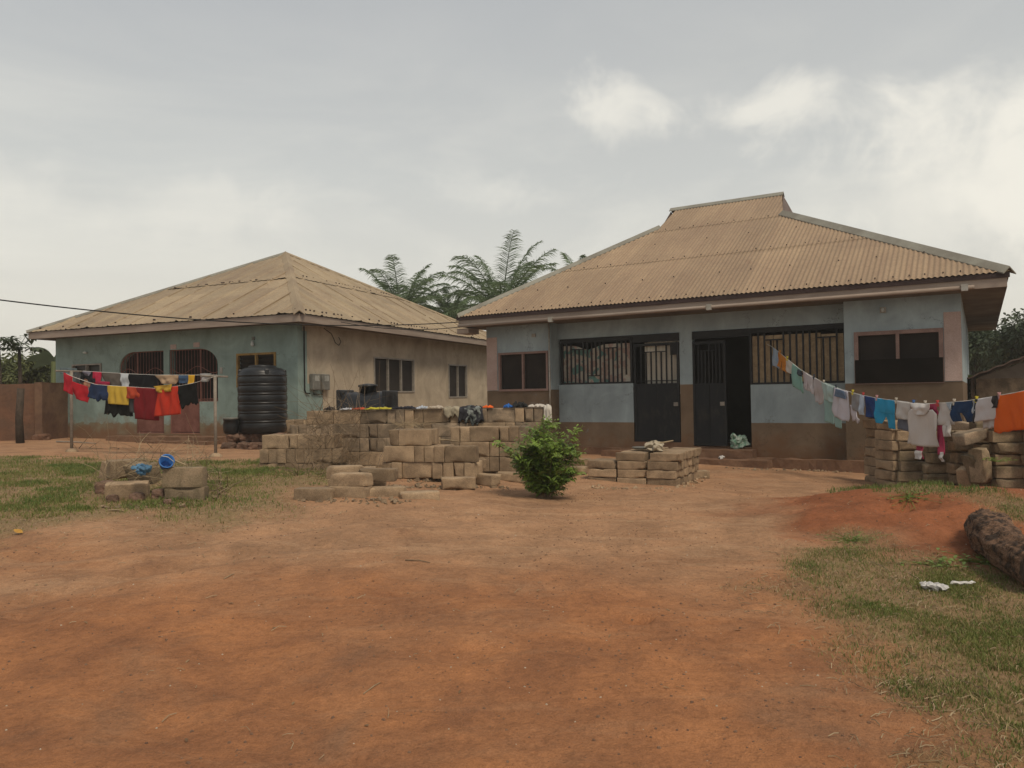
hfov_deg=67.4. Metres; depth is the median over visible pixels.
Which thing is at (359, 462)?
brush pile
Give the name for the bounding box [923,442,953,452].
concrete block
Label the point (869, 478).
concrete block
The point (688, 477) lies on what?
concrete block
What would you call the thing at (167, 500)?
stone
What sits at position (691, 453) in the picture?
concrete block
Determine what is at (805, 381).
cloth
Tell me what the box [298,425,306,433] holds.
concrete block
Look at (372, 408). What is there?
cloth
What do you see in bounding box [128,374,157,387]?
cloth
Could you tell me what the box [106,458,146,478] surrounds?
concrete block
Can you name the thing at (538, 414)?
concrete block
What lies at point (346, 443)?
concrete block
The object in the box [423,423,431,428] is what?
concrete block
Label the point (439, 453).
concrete block
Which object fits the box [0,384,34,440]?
boundary wall
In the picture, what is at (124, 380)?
scarf
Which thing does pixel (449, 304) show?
oil palm
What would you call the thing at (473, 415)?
shirt
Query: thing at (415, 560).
stick
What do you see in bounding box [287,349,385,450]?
dried vine
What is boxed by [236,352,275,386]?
window
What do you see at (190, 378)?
cloth
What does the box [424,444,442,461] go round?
concrete block
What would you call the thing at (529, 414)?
concrete block
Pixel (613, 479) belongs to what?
concrete block
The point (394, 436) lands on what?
concrete block
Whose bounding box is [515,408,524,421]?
concrete block
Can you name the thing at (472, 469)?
concrete block
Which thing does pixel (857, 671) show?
dry grass
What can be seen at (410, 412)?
concrete block
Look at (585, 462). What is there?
concrete block
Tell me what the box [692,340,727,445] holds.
door
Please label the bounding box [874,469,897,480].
concrete block
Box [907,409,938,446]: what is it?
shirt
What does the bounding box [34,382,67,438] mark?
boundary wall
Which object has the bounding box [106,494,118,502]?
stone
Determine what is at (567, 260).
oil palm
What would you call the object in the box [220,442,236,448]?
stone
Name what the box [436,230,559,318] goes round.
oil palm
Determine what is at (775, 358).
cloth
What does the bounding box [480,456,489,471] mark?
concrete block
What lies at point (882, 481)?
concrete block
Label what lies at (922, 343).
window
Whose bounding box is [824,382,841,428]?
trousers
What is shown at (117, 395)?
cloth
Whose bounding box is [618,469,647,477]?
concrete block
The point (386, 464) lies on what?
concrete block
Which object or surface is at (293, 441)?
concrete block
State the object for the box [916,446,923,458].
trousers
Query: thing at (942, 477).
concrete block
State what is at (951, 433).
concrete block
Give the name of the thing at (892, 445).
concrete block
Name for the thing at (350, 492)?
concrete block
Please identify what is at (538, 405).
cloth
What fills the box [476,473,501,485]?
concrete block
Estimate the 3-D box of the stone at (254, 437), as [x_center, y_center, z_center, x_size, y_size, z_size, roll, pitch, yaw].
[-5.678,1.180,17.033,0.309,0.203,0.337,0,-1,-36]
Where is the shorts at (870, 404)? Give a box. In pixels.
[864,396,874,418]
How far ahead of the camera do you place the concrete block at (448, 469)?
10.52 m
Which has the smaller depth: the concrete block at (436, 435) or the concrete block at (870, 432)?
the concrete block at (436, 435)
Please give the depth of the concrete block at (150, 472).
9.04 m
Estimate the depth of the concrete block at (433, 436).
10.80 m
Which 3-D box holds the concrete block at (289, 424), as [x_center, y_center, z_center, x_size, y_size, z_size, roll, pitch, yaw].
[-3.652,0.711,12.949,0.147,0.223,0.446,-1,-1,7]
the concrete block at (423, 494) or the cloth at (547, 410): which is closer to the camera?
the concrete block at (423, 494)
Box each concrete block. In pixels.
[98,461,120,479]
[104,480,149,500]
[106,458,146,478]
[123,461,161,483]
[162,466,206,487]
[164,486,208,500]
[259,463,284,467]
[260,449,268,462]
[262,434,291,448]
[269,449,276,462]
[277,449,285,462]
[285,463,312,469]
[286,419,300,432]
[286,448,294,462]
[289,434,300,448]
[290,425,298,433]
[294,487,334,500]
[295,419,303,424]
[295,449,303,462]
[297,434,325,448]
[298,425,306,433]
[304,449,331,462]
[307,411,333,423]
[307,424,332,433]
[322,462,337,468]
[325,433,341,448]
[326,465,363,478]
[329,485,371,497]
[330,472,373,486]
[332,447,347,462]
[333,424,359,437]
[334,410,359,423]
[339,438,350,451]
[342,452,349,464]
[350,451,359,464]
[351,438,359,451]
[359,468,398,481]
[360,410,386,423]
[360,424,369,437]
[360,437,370,451]
[360,451,383,465]
[368,423,384,437]
[369,437,377,450]
[370,485,405,496]
[372,482,385,486]
[377,423,405,437]
[377,437,394,451]
[382,462,391,467]
[384,446,414,461]
[387,409,401,422]
[389,429,401,445]
[391,462,402,477]
[396,409,407,423]
[399,429,431,445]
[399,490,439,500]
[402,462,432,477]
[404,429,434,444]
[405,409,414,422]
[414,409,423,422]
[414,446,423,461]
[416,428,438,443]
[423,409,449,422]
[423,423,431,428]
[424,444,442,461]
[432,423,459,436]
[432,462,442,478]
[434,444,453,461]
[441,437,450,443]
[441,476,475,488]
[443,462,454,476]
[445,445,478,462]
[450,414,470,422]
[450,426,463,441]
[450,442,459,445]
[454,462,464,475]
[460,426,472,441]
[460,442,489,456]
[464,460,482,477]
[470,427,499,441]
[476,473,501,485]
[478,422,505,425]
[479,458,486,468]
[480,408,487,422]
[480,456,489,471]
[487,408,514,421]
[489,442,498,455]
[489,456,499,471]
[496,471,524,482]
[499,426,510,440]
[499,441,527,456]
[500,456,521,470]
[506,422,514,425]
[509,426,520,440]
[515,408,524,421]
[515,422,543,435]
[519,426,530,440]
[524,408,533,421]
[534,407,543,421]
[570,458,590,465]
[570,466,587,474]
[588,459,616,468]
[588,468,617,476]
[588,476,617,481]
[616,452,648,460]
[617,460,648,469]
[617,477,646,483]
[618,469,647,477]
[621,451,652,459]
[646,470,679,478]
[647,478,679,485]
[648,461,680,470]
[650,452,683,461]
[655,451,685,459]
[661,450,689,458]
[664,449,693,457]
[670,447,700,455]
[671,448,697,456]
[679,469,683,476]
[681,460,684,468]
[684,467,687,475]
[687,473,690,481]
[688,458,691,465]
[692,456,696,464]
[697,470,709,477]
[863,419,886,428]
[864,447,879,456]
[864,456,875,465]
[864,465,878,474]
[865,428,879,437]
[865,438,879,446]
[865,475,877,482]
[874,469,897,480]
[875,430,901,439]
[875,440,900,450]
[875,450,897,459]
[875,459,897,470]
[876,420,897,430]
[876,479,898,487]
[893,440,923,450]
[896,430,908,440]
[896,471,923,481]
[897,451,924,460]
[898,461,924,470]
[922,462,946,472]
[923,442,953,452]
[923,473,947,483]
[924,452,950,462]
[946,462,963,473]
[948,430,964,440]
[948,441,973,451]
[948,473,957,483]
[949,452,966,462]
[951,421,968,429]
[952,428,988,444]
[955,466,972,486]
[960,452,988,486]
[968,447,992,482]
[969,421,982,428]
[973,443,988,450]
[984,430,1022,441]
[989,442,1023,453]
[989,477,1023,488]
[990,453,1023,465]
[992,466,1023,478]
[1018,443,1023,454]
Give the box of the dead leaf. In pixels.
[14,529,22,532]
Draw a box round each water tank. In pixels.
[237,365,287,433]
[336,384,397,423]
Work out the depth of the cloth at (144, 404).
15.11 m
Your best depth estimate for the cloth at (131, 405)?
15.27 m
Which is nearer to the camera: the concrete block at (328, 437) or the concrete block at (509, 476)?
the concrete block at (509, 476)
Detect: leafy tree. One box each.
[968,312,1023,372]
[969,330,994,375]
[975,359,998,376]
[977,308,1023,367]
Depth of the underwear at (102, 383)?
16.18 m
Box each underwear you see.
[82,371,90,375]
[97,381,109,384]
[834,389,845,398]
[946,402,951,409]
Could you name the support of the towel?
hanging from the clothes line at (889, 399)
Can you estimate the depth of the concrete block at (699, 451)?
12.36 m
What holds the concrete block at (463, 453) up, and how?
on the concrete block at (472, 469)
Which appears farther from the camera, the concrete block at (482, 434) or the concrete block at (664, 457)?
the concrete block at (482, 434)
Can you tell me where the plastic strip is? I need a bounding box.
[950,580,975,585]
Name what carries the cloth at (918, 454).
hanging from the trousers at (919, 448)
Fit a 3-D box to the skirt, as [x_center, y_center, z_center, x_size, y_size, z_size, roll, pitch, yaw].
[-6.685,0.337,14.917,0.664,0.586,0.072,-1,-1,21]
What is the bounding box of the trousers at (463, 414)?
[458,405,483,422]
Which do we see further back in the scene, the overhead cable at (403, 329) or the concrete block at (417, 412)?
the overhead cable at (403, 329)
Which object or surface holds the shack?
on the ground at (214, 692)
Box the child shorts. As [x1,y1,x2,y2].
[777,352,786,372]
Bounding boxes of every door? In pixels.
[633,342,680,441]
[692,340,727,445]
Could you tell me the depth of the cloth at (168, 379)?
15.63 m
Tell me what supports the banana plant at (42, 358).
on the ground at (214, 692)
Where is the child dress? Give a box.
[791,364,803,392]
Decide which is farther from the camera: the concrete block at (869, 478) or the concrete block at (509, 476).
the concrete block at (869, 478)
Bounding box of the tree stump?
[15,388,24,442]
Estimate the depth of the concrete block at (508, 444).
11.58 m
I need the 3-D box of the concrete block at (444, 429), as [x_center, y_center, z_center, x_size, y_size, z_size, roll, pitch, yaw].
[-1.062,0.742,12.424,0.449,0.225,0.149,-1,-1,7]
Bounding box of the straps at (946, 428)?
[942,421,950,436]
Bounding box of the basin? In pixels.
[632,446,645,449]
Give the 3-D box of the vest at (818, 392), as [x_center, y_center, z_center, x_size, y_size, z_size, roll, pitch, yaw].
[5.418,0.119,13.543,0.071,0.482,0.281,-1,-1,-14]
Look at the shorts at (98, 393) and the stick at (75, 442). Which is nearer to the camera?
the shorts at (98, 393)
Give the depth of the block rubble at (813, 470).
14.31 m
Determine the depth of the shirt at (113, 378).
16.16 m
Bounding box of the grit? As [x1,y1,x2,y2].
[1,475,1019,760]
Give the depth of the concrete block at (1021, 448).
9.80 m
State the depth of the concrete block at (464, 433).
11.67 m
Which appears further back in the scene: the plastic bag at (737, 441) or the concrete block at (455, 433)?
the plastic bag at (737, 441)
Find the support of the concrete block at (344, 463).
on the concrete block
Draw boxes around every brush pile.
[64,431,200,449]
[65,413,232,497]
[179,456,262,497]
[263,432,386,479]
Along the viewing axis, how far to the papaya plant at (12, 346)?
22.02 m
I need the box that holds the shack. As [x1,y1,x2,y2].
[967,356,1023,430]
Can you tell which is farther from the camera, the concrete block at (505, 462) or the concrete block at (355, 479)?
the concrete block at (505, 462)
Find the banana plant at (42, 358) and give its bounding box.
[26,347,55,382]
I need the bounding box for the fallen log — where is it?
[964,508,1023,585]
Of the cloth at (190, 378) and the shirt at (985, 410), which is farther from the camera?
the cloth at (190, 378)
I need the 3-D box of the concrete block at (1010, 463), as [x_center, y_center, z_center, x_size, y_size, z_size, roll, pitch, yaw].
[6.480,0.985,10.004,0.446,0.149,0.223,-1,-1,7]
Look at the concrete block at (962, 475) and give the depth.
10.28 m
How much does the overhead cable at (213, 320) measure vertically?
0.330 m
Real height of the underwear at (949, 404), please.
0.111 m
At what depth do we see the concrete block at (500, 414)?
12.29 m
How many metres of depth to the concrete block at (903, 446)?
11.61 m
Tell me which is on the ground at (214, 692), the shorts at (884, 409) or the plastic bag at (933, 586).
the plastic bag at (933, 586)
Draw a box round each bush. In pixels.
[1,349,25,383]
[1,351,50,383]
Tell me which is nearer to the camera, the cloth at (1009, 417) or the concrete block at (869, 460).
the cloth at (1009, 417)
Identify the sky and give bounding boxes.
[0,0,1023,361]
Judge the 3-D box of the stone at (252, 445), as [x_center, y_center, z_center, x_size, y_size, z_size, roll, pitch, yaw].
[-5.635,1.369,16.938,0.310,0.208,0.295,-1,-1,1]
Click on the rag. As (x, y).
(204, 378)
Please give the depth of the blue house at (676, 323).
16.11 m
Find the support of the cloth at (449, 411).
on the concrete block at (454, 419)
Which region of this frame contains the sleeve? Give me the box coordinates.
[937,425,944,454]
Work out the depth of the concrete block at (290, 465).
12.20 m
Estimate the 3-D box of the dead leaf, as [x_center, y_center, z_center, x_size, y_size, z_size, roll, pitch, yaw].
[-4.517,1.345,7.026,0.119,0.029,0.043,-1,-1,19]
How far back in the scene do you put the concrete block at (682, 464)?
11.37 m
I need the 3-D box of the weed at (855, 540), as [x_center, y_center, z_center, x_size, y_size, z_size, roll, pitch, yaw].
[3.187,1.432,7.111,0.672,0.100,0.397,-1,-1,0]
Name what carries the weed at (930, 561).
on the ground at (214, 692)
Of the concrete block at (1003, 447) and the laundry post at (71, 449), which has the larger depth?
the laundry post at (71, 449)
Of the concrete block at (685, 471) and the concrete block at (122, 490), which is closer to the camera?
the concrete block at (122, 490)
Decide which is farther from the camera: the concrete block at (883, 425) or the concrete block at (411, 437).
the concrete block at (883, 425)
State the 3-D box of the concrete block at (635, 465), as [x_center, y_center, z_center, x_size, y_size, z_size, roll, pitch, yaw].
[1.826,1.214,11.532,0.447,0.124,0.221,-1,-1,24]
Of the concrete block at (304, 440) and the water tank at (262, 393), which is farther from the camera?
the water tank at (262, 393)
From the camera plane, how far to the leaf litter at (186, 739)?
4.78 m
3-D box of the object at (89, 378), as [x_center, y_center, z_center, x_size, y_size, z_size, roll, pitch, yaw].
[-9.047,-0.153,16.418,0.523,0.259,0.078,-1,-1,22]
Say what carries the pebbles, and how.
on the ground at (214, 692)
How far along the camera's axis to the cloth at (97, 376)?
16.26 m
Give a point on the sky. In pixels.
(147, 146)
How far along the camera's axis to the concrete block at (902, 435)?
11.61 m
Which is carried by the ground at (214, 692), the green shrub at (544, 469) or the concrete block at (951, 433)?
the green shrub at (544, 469)
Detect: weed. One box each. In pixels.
[817,531,891,546]
[880,488,941,510]
[898,556,967,567]
[935,548,998,569]
[983,457,1018,462]
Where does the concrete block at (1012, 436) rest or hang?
on the concrete block at (1003, 447)
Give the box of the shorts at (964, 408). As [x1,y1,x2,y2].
[950,400,972,421]
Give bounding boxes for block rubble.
[99,485,224,508]
[298,477,508,506]
[585,476,706,491]
[725,467,852,472]
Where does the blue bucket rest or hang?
on the concrete block at (179, 477)
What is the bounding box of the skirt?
[154,386,180,416]
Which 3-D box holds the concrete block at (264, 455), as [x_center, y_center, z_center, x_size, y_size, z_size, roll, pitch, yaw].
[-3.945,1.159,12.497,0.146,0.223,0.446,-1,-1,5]
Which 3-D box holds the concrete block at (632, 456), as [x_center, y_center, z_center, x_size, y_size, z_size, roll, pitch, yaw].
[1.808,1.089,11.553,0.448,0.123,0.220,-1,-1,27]
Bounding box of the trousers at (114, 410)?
[104,399,132,417]
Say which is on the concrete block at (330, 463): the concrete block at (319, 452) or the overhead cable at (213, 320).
the concrete block at (319, 452)
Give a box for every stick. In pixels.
[56,441,95,443]
[405,559,429,562]
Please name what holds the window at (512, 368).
in the blue house at (676, 323)
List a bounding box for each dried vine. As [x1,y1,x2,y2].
[277,364,385,470]
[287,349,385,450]
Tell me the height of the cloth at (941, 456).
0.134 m
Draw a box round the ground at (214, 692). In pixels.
[0,438,1023,767]
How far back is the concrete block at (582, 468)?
12.40 m
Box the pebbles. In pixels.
[0,470,1023,767]
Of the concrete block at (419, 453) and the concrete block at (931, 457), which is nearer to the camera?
the concrete block at (419, 453)
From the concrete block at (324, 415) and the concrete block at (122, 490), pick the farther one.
the concrete block at (324, 415)
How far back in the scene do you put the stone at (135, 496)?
8.57 m
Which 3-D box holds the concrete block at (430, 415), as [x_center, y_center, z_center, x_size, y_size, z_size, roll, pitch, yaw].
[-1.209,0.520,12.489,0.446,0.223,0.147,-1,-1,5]
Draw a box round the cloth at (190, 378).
[188,375,194,383]
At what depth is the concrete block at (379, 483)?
9.43 m
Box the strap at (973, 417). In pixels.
[972,399,977,422]
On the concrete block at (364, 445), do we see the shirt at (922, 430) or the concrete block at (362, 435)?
the concrete block at (362, 435)
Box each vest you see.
[813,378,823,403]
[937,403,954,424]
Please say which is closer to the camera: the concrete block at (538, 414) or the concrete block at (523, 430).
the concrete block at (523, 430)
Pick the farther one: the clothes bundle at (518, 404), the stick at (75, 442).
the stick at (75, 442)
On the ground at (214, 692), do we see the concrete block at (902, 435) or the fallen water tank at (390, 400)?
the fallen water tank at (390, 400)
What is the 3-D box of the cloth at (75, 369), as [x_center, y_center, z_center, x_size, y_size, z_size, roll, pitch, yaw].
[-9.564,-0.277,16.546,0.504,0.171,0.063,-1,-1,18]
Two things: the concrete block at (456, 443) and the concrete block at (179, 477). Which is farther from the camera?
the concrete block at (456, 443)
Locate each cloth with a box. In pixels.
[60,368,76,374]
[63,373,72,394]
[81,379,93,387]
[93,372,100,384]
[107,386,128,404]
[126,387,139,398]
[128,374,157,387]
[129,399,133,412]
[134,387,158,420]
[154,384,171,392]
[155,375,178,383]
[178,383,198,408]
[188,375,194,383]
[366,407,391,409]
[392,406,416,408]
[417,405,427,408]
[427,405,443,408]
[444,406,459,418]
[503,403,512,407]
[528,404,544,406]
[544,404,551,422]
[772,348,778,368]
[786,360,791,373]
[803,372,808,389]
[850,405,859,423]
[851,393,859,411]
[858,395,864,414]
[897,400,908,431]
[914,450,921,459]
[929,404,938,414]
[939,452,943,461]
[983,420,993,428]
[994,391,1023,433]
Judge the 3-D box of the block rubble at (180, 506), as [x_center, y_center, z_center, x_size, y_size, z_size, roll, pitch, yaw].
[-3.841,1.312,9.013,1.161,0.091,1.932,-1,-1,0]
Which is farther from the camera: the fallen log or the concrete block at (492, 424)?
the concrete block at (492, 424)
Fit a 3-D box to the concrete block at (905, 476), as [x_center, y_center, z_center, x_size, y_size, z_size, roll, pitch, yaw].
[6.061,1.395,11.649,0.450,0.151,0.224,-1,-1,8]
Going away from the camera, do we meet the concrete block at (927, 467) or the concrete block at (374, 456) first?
the concrete block at (927, 467)
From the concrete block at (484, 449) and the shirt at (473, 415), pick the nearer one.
the concrete block at (484, 449)
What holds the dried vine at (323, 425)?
on the ground at (214, 692)
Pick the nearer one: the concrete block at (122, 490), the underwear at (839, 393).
the concrete block at (122, 490)
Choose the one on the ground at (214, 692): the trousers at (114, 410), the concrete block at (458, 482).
the concrete block at (458, 482)
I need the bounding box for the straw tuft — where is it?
[386,410,440,436]
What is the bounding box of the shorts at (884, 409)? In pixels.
[874,398,895,428]
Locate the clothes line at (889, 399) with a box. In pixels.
[767,344,1020,403]
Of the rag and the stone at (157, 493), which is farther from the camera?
the rag
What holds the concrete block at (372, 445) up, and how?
on the concrete block at (374, 456)
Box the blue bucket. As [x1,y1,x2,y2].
[159,454,174,469]
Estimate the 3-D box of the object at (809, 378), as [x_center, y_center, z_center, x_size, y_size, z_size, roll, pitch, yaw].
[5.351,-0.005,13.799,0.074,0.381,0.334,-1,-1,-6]
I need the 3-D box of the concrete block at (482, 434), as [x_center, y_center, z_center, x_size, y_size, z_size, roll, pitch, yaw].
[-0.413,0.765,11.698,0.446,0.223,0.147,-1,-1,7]
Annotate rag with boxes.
[200,373,211,381]
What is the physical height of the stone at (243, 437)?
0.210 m
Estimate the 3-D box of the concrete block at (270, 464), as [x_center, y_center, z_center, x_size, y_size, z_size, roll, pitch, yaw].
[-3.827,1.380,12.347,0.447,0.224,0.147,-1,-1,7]
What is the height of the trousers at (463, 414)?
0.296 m
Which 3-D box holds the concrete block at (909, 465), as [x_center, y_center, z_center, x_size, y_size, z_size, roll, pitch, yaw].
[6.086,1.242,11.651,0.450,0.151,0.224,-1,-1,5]
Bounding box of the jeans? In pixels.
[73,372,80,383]
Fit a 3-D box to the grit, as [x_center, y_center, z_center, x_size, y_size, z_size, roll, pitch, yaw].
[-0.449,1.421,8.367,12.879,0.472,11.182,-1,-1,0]
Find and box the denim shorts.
[178,375,187,382]
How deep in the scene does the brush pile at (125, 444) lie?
17.12 m
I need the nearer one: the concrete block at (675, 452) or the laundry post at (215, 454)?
the concrete block at (675, 452)
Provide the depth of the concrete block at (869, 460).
12.56 m
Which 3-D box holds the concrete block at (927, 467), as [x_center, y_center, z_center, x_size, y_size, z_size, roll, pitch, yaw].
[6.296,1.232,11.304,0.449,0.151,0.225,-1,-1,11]
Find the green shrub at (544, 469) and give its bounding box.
[490,415,586,498]
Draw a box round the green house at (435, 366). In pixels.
[26,251,486,444]
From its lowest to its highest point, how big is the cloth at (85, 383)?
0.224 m
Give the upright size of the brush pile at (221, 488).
0.505 m
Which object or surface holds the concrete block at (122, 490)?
on the ground at (214, 692)
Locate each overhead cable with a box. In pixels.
[0,299,457,325]
[342,322,457,329]
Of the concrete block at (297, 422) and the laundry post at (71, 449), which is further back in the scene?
the laundry post at (71, 449)
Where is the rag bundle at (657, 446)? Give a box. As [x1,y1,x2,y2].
[645,441,665,451]
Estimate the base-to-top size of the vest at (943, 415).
0.320 m
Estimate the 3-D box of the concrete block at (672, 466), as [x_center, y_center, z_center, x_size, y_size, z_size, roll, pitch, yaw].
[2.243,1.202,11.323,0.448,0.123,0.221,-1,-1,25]
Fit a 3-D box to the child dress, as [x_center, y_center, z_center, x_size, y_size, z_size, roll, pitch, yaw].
[5.290,-0.105,14.269,0.073,0.566,0.418,-1,-1,-12]
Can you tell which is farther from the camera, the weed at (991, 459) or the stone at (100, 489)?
the weed at (991, 459)
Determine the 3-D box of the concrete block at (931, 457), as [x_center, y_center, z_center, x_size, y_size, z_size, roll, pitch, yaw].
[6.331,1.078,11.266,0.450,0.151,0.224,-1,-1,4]
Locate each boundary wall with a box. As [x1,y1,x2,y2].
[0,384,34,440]
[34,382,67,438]
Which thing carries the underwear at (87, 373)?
hanging from the clothes line
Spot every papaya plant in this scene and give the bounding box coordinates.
[0,334,47,383]
[0,336,25,383]
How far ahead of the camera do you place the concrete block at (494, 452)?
11.61 m
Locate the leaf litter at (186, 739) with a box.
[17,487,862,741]
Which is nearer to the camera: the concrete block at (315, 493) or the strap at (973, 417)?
the concrete block at (315, 493)
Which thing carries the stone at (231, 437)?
on the stone at (228, 445)
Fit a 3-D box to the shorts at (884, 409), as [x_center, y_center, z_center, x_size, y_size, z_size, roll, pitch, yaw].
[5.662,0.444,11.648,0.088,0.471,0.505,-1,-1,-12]
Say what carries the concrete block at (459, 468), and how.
on the block rubble at (392, 499)
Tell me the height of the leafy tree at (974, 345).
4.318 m
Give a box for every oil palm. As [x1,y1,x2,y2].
[358,254,459,318]
[422,283,481,317]
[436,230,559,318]
[540,252,586,271]
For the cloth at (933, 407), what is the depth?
10.57 m
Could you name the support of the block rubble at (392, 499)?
on the ground at (214, 692)
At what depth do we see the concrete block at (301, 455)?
12.19 m
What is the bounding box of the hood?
[910,403,929,414]
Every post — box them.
[55,370,81,451]
[200,375,227,456]
[968,375,976,399]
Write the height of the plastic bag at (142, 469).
0.135 m
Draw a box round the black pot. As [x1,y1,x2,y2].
[223,417,238,433]
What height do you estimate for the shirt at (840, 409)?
0.572 m
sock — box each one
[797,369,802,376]
[991,396,997,407]
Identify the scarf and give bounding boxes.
[120,373,128,385]
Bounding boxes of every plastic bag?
[131,464,150,475]
[728,434,750,448]
[918,581,948,591]
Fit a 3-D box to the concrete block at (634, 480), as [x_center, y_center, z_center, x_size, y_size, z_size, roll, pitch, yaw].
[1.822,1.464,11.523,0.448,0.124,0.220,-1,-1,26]
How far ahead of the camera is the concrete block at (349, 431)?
12.54 m
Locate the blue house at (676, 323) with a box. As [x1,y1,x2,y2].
[456,191,1015,472]
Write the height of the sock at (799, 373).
0.149 m
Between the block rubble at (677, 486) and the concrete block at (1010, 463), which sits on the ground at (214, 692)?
the block rubble at (677, 486)
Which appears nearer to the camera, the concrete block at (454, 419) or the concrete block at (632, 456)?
the concrete block at (632, 456)
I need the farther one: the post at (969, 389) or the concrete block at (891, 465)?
the post at (969, 389)
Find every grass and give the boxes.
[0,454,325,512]
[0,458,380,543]
[719,488,1023,767]
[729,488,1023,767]
[825,479,1005,498]
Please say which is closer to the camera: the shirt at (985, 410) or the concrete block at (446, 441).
the shirt at (985, 410)
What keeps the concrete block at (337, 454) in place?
on the concrete block at (344, 463)
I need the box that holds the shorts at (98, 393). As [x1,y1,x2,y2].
[87,383,107,401]
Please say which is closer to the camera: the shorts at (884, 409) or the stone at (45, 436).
the shorts at (884, 409)
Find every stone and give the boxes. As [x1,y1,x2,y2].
[32,433,51,439]
[94,480,113,494]
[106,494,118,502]
[129,492,145,500]
[151,488,164,498]
[163,499,171,504]
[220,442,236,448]
[226,433,238,441]
[236,441,249,449]
[237,433,250,440]
[248,442,260,449]
[249,434,260,441]
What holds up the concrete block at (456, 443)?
on the concrete block
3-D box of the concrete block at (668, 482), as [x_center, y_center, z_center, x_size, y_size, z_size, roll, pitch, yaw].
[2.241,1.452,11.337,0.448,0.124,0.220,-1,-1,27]
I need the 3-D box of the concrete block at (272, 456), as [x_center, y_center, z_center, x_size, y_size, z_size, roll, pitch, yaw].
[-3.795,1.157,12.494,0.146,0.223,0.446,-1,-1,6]
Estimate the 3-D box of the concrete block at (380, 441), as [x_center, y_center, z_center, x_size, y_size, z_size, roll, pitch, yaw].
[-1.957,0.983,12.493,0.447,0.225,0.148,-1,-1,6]
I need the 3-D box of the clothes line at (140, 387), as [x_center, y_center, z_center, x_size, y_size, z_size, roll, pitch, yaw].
[-7.390,-0.078,15.205,3.874,0.356,0.010,-1,-1,20]
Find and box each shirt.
[71,381,88,402]
[101,372,121,385]
[464,405,480,425]
[832,387,849,421]
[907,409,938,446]
[974,397,995,421]
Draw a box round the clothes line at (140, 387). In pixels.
[68,374,216,387]
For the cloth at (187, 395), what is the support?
hanging from the clothes line at (140, 387)
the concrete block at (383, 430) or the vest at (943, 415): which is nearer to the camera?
the vest at (943, 415)
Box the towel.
[896,401,910,419]
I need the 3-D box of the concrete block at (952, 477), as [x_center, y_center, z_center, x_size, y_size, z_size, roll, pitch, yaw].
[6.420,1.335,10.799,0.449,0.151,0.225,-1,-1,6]
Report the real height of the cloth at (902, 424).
0.455 m
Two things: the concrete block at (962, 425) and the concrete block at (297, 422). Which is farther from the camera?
the concrete block at (297, 422)
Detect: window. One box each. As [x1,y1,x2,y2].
[72,363,101,383]
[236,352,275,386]
[373,357,414,391]
[448,364,467,397]
[498,351,548,391]
[854,328,943,383]
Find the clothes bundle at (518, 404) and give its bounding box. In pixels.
[512,401,527,407]
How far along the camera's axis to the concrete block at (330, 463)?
12.18 m
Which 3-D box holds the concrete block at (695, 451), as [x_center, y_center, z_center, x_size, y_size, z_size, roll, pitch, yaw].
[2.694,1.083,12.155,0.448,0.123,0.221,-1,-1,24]
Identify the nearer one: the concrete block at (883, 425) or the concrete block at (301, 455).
the concrete block at (883, 425)
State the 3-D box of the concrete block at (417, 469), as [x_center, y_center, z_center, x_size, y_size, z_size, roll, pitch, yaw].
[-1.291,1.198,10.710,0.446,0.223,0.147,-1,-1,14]
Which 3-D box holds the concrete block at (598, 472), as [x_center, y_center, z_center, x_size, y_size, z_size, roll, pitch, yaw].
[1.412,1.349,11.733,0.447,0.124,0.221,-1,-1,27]
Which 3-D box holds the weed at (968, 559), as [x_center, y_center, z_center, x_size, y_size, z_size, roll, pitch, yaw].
[3.920,1.450,6.351,0.735,0.103,0.595,-2,-1,36]
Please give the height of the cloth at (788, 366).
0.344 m
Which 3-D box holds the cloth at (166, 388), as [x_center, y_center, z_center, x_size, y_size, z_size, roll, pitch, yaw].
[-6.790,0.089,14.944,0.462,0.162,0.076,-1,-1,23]
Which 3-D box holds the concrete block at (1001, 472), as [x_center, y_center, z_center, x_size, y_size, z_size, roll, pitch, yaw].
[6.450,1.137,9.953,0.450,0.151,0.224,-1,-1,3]
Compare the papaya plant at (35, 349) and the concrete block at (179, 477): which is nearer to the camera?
the concrete block at (179, 477)
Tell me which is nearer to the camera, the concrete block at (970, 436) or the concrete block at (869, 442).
the concrete block at (970, 436)
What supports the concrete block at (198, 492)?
on the ground at (214, 692)

